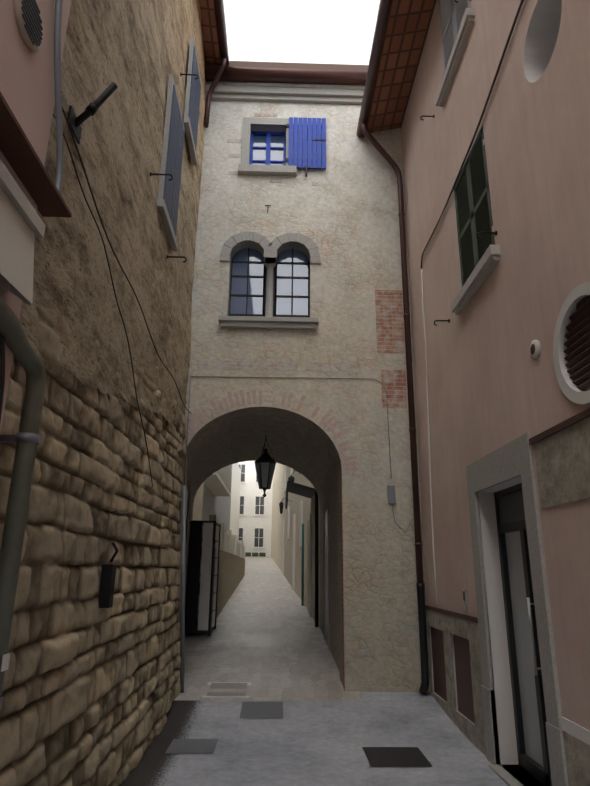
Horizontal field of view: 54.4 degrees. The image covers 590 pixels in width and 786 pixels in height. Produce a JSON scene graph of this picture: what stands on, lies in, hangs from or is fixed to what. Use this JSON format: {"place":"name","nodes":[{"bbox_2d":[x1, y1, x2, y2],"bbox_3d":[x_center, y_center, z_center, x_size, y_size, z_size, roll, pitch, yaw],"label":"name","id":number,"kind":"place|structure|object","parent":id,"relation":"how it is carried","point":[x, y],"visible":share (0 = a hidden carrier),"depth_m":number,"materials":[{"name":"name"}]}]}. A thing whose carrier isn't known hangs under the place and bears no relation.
{"place":"outdoors","nodes":[
{"label":"outdoors","id":0,"kind":"place"},
{"bbox_2d":[223,0,379,64],"bbox_3d":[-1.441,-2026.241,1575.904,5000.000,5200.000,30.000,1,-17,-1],"label":"sky","id":1,"kind":"structure","parent":0,"point":[318,31],"depth_m":1166.58,"materials":[{"name":"white"}]},
{"bbox_2d":[119,692,507,785],"bbox_3d":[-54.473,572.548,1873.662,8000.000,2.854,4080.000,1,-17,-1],"label":"ground","id":2,"kind":"structure","parent":0,"point":[311,743],"depth_m":5.65,"materials":[{"name":"concrete"}]},
{"bbox_2d":[0,0,70,433],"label":"building","id":3,"kind":"structure","parent":2,"relation":"on","point":[27,90],"depth_m":2.49,"materials":[{"name":"paint"}]},
{"bbox_2d":[0,332,4,421],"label":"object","id":4,"kind":"object","parent":3,"relation":"attached to","point":[2,361],"visible":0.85,"depth_m":2.25,"materials":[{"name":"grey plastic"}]},
{"bbox_2d":[0,298,45,697],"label":"downpipe","id":5,"kind":"object","parent":3,"relation":"attached to","point":[25,355],"visible":0.94,"depth_m":2.41,"materials":[{"name":"grey metal"}]},
{"bbox_2d":[1,653,9,671],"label":"pipe sticker","id":6,"kind":"object","parent":5,"relation":"attached to","point":[5,662],"visible":1,"depth_m":2.27,"materials":[{"name":"white"}]},
{"bbox_2d":[0,432,39,709],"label":"downpipe clamps","id":7,"kind":"object","parent":5,"relation":"attached to","point":[26,437],"visible":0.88,"depth_m":2.51,"materials":[{"name":"grey metal"}]},
{"bbox_2d":[0,159,45,237],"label":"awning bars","id":8,"kind":"object","parent":3,"relation":"attached to","point":[14,193],"visible":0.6,"depth_m":2.22,"materials":[{"name":"silver metal"}]},
{"bbox_2d":[0,187,34,305],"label":"wall panel","id":9,"kind":"object","parent":8,"relation":"attached to","point":[17,236],"visible":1,"depth_m":2.20,"materials":[{"name":"beige paint"}]},
{"bbox_2d":[14,0,42,50],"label":"round vent","id":10,"kind":"object","parent":3,"relation":"attached to","point":[28,19],"visible":1,"depth_m":2.45,"materials":[{"name":"beige"}]},
{"bbox_2d":[0,92,71,216],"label":"ledge underside","id":11,"kind":"object","parent":3,"relation":"attached to","point":[23,158],"visible":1,"depth_m":2.36,"materials":[{"name":"brown wood"}]},
{"bbox_2d":[54,0,63,193],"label":"drainpipe","id":12,"kind":"object","parent":3,"relation":"attached to","point":[58,96],"visible":0.88,"depth_m":2.73,"materials":[{"name":"grey metal"}]},
{"bbox_2d":[0,302,186,785],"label":"stone block wall","id":13,"kind":"structure","parent":3,"relation":"attached to","point":[91,689],"depth_m":3.98,"materials":[{"name":"brown stone"}]},
{"bbox_2d":[98,542,118,607],"bbox_3d":[-1.373,1.341,4.253,0.099,0.466,0.100,1,-17,-1],"label":"wall box","id":14,"kind":"object","parent":13,"relation":"attached to","point":[106,588],"visible":0.98,"depth_m":4.20,"materials":[{"name":"grey metal"}]},
{"bbox_2d":[19,0,206,426],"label":"plastered wall","id":15,"kind":"structure","parent":3,"relation":"attached to","point":[136,52],"depth_m":4.90,"materials":[{"name":"brown paint"}]},
{"bbox_2d":[68,82,117,143],"bbox_3d":[-1.291,-1.829,3.707,0.274,0.373,0.200,1,-17,-1],"label":"flag holder","id":16,"kind":"object","parent":15,"relation":"attached to","point":[75,122],"visible":0.98,"depth_m":3.68,"materials":[{"name":"grey metal"}]},
{"bbox_2d":[53,106,190,486],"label":"wall cables","id":17,"kind":"object","parent":15,"relation":"attached to","point":[65,116],"depth_m":4.28,"materials":[{"name":"grey rubber"}]},
{"bbox_2d":[157,74,184,250],"bbox_3d":[-1.444,-2.712,6.823,0.070,1.780,0.910,1,-17,-1],"label":"window shutter","id":18,"kind":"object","parent":15,"relation":"attached to","point":[171,164],"depth_m":6.63,"materials":[{"name":"grey wood"}]},
{"bbox_2d":[150,72,197,262],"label":"wall hooks","id":19,"kind":"object","parent":15,"relation":"attached to","point":[151,173],"depth_m":6.67,"materials":[{"name":"grey metal"}]},
{"bbox_2d":[183,37,200,165],"bbox_3d":[-1.460,-4.197,8.296,0.070,1.480,0.860,1,-17,-1],"label":"window shutter","id":20,"kind":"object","parent":15,"relation":"attached to","point":[192,105],"depth_m":8.09,"materials":[{"name":"grey wood"}]},
{"bbox_2d":[199,0,219,63],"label":"eave soffit","id":21,"kind":"structure","parent":3,"relation":"attached to","point":[211,48],"depth_m":9.33,"materials":[{"name":"wood"}]},
{"bbox_2d":[204,0,228,127],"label":"gutter","id":22,"kind":"object","parent":21,"relation":"attached to","point":[221,29],"visible":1,"depth_m":9.58,"materials":[{"name":"brown metal"}]},
{"bbox_2d":[165,739,217,752],"bbox_3d":[-0.993,3.425,5.573,0.450,0.004,0.460,1,-17,-1],"label":"manhole cover","id":23,"kind":"object","parent":2,"relation":"on","point":[192,746],"visible":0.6,"depth_m":5.56,"materials":[{"name":"grey metal"}]},
{"bbox_2d":[209,515,245,625],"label":"retaining wall","id":24,"kind":"structure","parent":2,"relation":"on","point":[231,564],"depth_m":17.35,"materials":[{"name":"concrete"}]},
{"bbox_2d":[193,461,319,627],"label":"buildings","id":25,"kind":"structure","parent":2,"relation":"on","point":[208,502],"depth_m":30.68,"materials":[{"name":"beige paint"}]},
{"bbox_2d":[204,463,312,616],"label":"windows","id":26,"kind":"structure","parent":25,"relation":"attached to","point":[217,483],"depth_m":22.70,"materials":[{"name":"glass"},{"name":"white painted wood"},{"name":"leaves"}]},
{"bbox_2d":[279,470,297,513],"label":"wall lanterns","id":27,"kind":"object","parent":25,"relation":"on","point":[291,478],"depth_m":23.50,"materials":[{"name":"grey metal"}]},
{"bbox_2d":[285,481,314,508],"bbox_3d":[0.142,2.579,14.431,0.744,0.482,1.800,1,-17,-1],"label":"dark awning","id":28,"kind":"object","parent":25,"relation":"attached to","point":[301,490],"visible":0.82,"depth_m":14.23,"materials":[{"name":"grey metal"}]},
{"bbox_2d":[315,490,317,626],"bbox_3d":[0.513,1.536,13.715,0.074,7.575,0.074,8,-18,-23],"label":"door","id":29,"kind":"structure","parent":25,"relation":"attached to","point":[316,559],"depth_m":13.00,"materials":[{"name":"black wood"}]},
{"bbox_2d":[240,702,282,717],"bbox_3d":[-0.384,3.695,6.701,0.490,0.060,0.540,1,-17,-1],"label":"manhole cover","id":30,"kind":"object","parent":2,"relation":"on","point":[261,709],"visible":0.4,"depth_m":6.68,"materials":[{"name":"grey metal"}]},
{"bbox_2d":[174,556,363,700],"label":"pavement","id":31,"kind":"structure","parent":2,"relation":"on","point":[267,640],"depth_m":9.92,"materials":[{"name":"grey concrete"}]},
{"bbox_2d":[185,520,220,635],"bbox_3d":[-1.942,3.829,12.002,0.580,2.200,1.050,1,-17,-1],"label":"shop display case","id":32,"kind":"object","parent":31,"relation":"on","point":[201,607],"visible":0.88,"depth_m":11.56,"materials":[{"name":"grey metal"}]},
{"bbox_2d":[202,682,250,697],"bbox_3d":[-0.868,3.830,7.414,0.580,0.057,0.670,1,-17,-1],"label":"drain grate","id":33,"kind":"object","parent":31,"relation":"on","point":[228,685],"visible":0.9,"depth_m":7.44,"materials":[{"name":"grey metal"}]},
{"bbox_2d":[178,479,338,653],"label":"tunnel doors","id":34,"kind":"structure","parent":31,"relation":"on","point":[328,586],"depth_m":10.71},
{"bbox_2d":[301,524,303,605],"bbox_3d":[0.226,4.985,16.732,0.065,2.300,0.065,-6,-18,20],"label":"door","id":35,"kind":"structure","parent":31,"relation":"on","point":[302,588],"depth_m":16.64,"materials":[{"name":"teal"}]},
{"bbox_2d":[177,81,429,691],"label":"facade","id":36,"kind":"structure","parent":2,"relation":"on","point":[343,216],"depth_m":8.89,"materials":[{"name":"beige paint"}]},
{"bbox_2d":[255,435,276,496],"bbox_3d":[-0.550,1.335,10.607,0.426,1.170,0.369,1,-17,-1],"label":"hanging lantern","id":37,"kind":"object","parent":36,"relation":"hanging from","point":[265,463],"visible":0.98,"depth_m":10.47,"materials":[{"name":"grey metal"}]},
{"bbox_2d":[250,131,285,164],"bbox_3d":[-0.467,-4.146,9.951,0.620,0.890,0.060,1,-17,-1],"label":"blue window","id":38,"kind":"structure","parent":36,"relation":"on","point":[267,147],"depth_m":10.00,"materials":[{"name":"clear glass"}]},
{"bbox_2d":[184,389,356,470],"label":"arch brick voussoirs","id":39,"kind":"object","parent":36,"relation":"attached to","point":[302,399],"visible":0.71,"depth_m":8.41,"materials":[{"name":"brown brick"}]},
{"bbox_2d":[205,84,363,329],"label":"stone trim","id":40,"kind":"structure","parent":36,"relation":"attached to","point":[248,93],"depth_m":9.59,"materials":[{"name":"grey stone"}]},
{"bbox_2d":[229,248,309,316],"bbox_3d":[-0.404,-1.717,9.289,1.280,1.400,0.090,1,-17,-1],"label":"arched window","id":41,"kind":"structure","parent":40,"relation":"attached to","point":[291,285],"depth_m":9.27,"materials":[{"name":"clear glass"}]},
{"bbox_2d":[265,261,275,316],"bbox_3d":[-0.402,-1.615,9.112,0.175,1.100,0.190,1,-17,-1],"label":"window column","id":42,"kind":"structure","parent":40,"relation":"attached to","point":[269,292],"depth_m":9.06,"materials":[{"name":"beige stone"}]},
{"bbox_2d":[265,124,325,212],"bbox_3d":[0.019,-3.783,9.614,1.012,1.750,0.071,0,-17,0],"label":"shutter hardware","id":43,"kind":"object","parent":40,"relation":"attached to","point":[287,126],"visible":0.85,"depth_m":9.66,"materials":[{"name":"grey metal"}]},
{"bbox_2d":[288,117,325,168],"bbox_3d":[0.209,-4.251,9.770,0.640,1.020,0.045,1,-17,-1],"label":"blue shutter","id":44,"kind":"object","parent":40,"relation":"attached to","point":[311,159],"visible":0.88,"depth_m":9.74,"materials":[{"name":"paint"}]},
{"bbox_2d":[180,375,391,692],"bbox_3d":[-0.099,1.772,7.906,2.944,4.246,0.121,1,-17,-1],"label":"conduit pipe","id":45,"kind":"object","parent":36,"relation":"attached to","point":[182,625],"visible":1,"depth_m":7.71,"materials":[{"name":"grey metal"}]},
{"bbox_2d":[205,61,368,70],"bbox_3d":[0.056,-5.619,10.092,3.700,0.120,0.320,1,-17,-1],"label":"tower eave board","id":46,"kind":"object","parent":36,"relation":"attached to","point":[296,65],"visible":0.07,"depth_m":9.94,"materials":[{"name":"brown wood"}]},
{"bbox_2d":[205,66,366,85],"bbox_3d":[-0.086,-5.076,9.738,3.060,0.968,0.421,1,-17,-1],"label":"roof gutter","id":47,"kind":"object","parent":46,"relation":"attached to","point":[293,75],"visible":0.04,"depth_m":9.85,"materials":[{"name":"brown metal"}]},
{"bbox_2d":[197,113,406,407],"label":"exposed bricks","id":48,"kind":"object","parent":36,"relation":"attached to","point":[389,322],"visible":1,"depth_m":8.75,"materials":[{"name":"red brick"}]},
{"bbox_2d":[340,472,344,690],"bbox_3d":[0.662,2.509,7.888,0.024,2.840,0.180,1,-17,-1],"label":"jamb brick strip","id":49,"kind":"object","parent":36,"relation":"attached to","point":[342,583],"visible":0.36,"depth_m":7.84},
{"bbox_2d":[356,0,423,582],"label":"gutter downpipe","id":50,"kind":"object","parent":36,"relation":"attached to","point":[383,16],"visible":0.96,"depth_m":8.52,"materials":[{"name":"brown metal"}]},
{"bbox_2d":[416,583,428,694],"bbox_3d":[1.654,3.180,7.474,0.109,1.347,0.160,-16,-23,43],"label":"drainpipe","id":51,"kind":"object","parent":50,"relation":"attached to","point":[424,686],"visible":0.98,"depth_m":7.45,"materials":[{"name":"black metal"}]},
{"bbox_2d":[387,485,412,532],"bbox_3d":[1.480,1.629,8.034,0.346,0.656,0.060,1,-17,-1],"label":"electrical box","id":52,"kind":"object","parent":36,"relation":"attached to","point":[391,494],"visible":0.94,"depth_m":8.05,"materials":[{"name":"grey plastic"}]},
{"bbox_2d":[362,747,432,766],"bbox_3d":[0.935,3.373,5.331,0.550,0.001,0.580,1,-17,-1],"label":"manhole cover","id":53,"kind":"object","parent":2,"relation":"on","point":[395,756],"visible":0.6,"depth_m":5.30,"materials":[{"name":"metal"}]},
{"bbox_2d":[401,0,589,785],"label":"building","id":54,"kind":"structure","parent":2,"relation":"on","point":[493,385],"depth_m":5.26,"materials":[{"name":"pink paint"}]},
{"bbox_2d":[367,0,436,132],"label":"eave soffit","id":55,"kind":"structure","parent":54,"relation":"attached to","point":[407,29],"depth_m":8.59,"materials":[{"name":"wood"}]},
{"bbox_2d":[431,589,474,723],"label":"utility box doors","id":56,"kind":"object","parent":54,"relation":"attached to","point":[463,678],"visible":0.65,"depth_m":6.34,"materials":[{"name":"brown metal"}]},
{"bbox_2d":[438,0,469,71],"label":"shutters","id":57,"kind":"object","parent":54,"relation":"attached to","point":[451,13],"visible":0.6,"depth_m":7.11,"materials":[{"name":"grey"}]},
{"bbox_2d":[420,0,496,325],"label":"wall hooks","id":58,"kind":"object","parent":54,"relation":"attached to","point":[478,233],"depth_m":6.22,"materials":[{"name":"grey metal"}]},
{"bbox_2d":[438,0,493,282],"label":"shutter hinges","id":59,"kind":"object","parent":54,"relation":"attached to","point":[483,144],"visible":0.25,"depth_m":6.30,"materials":[{"name":"black metal"}]},
{"bbox_2d":[435,8,500,314],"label":"window sills","id":60,"kind":"structure","parent":54,"relation":"attached to","point":[484,268],"depth_m":6.21,"materials":[{"name":"stone"}]},
{"bbox_2d":[454,126,494,286],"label":"shutters","id":61,"kind":"object","parent":54,"relation":"attached to","point":[473,209],"visible":0.79,"depth_m":6.08,"materials":[{"name":"green wood"}]},
{"bbox_2d":[425,408,589,785],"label":"door surround","id":62,"kind":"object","parent":54,"relation":"attached to","point":[562,453],"depth_m":4.48,"materials":[{"name":"stone"}]},
{"bbox_2d":[494,483,551,785],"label":"entrance door","id":63,"kind":"structure","parent":54,"relation":"attached to","point":[527,690],"depth_m":5.16,"materials":[{"name":"grey"}]},
{"bbox_2d":[530,282,589,403],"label":"round openings","id":64,"kind":"object","parent":54,"relation":"attached to","point":[577,350],"visible":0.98,"depth_m":3.95,"materials":[{"name":"stone"},{"name":"painted metal"}]},
{"bbox_2d":[420,0,523,604],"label":"cable","id":65,"kind":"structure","parent":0,"point":[498,68],"depth_m":7.21,"materials":[{"name":"black rubber"}]}
]}

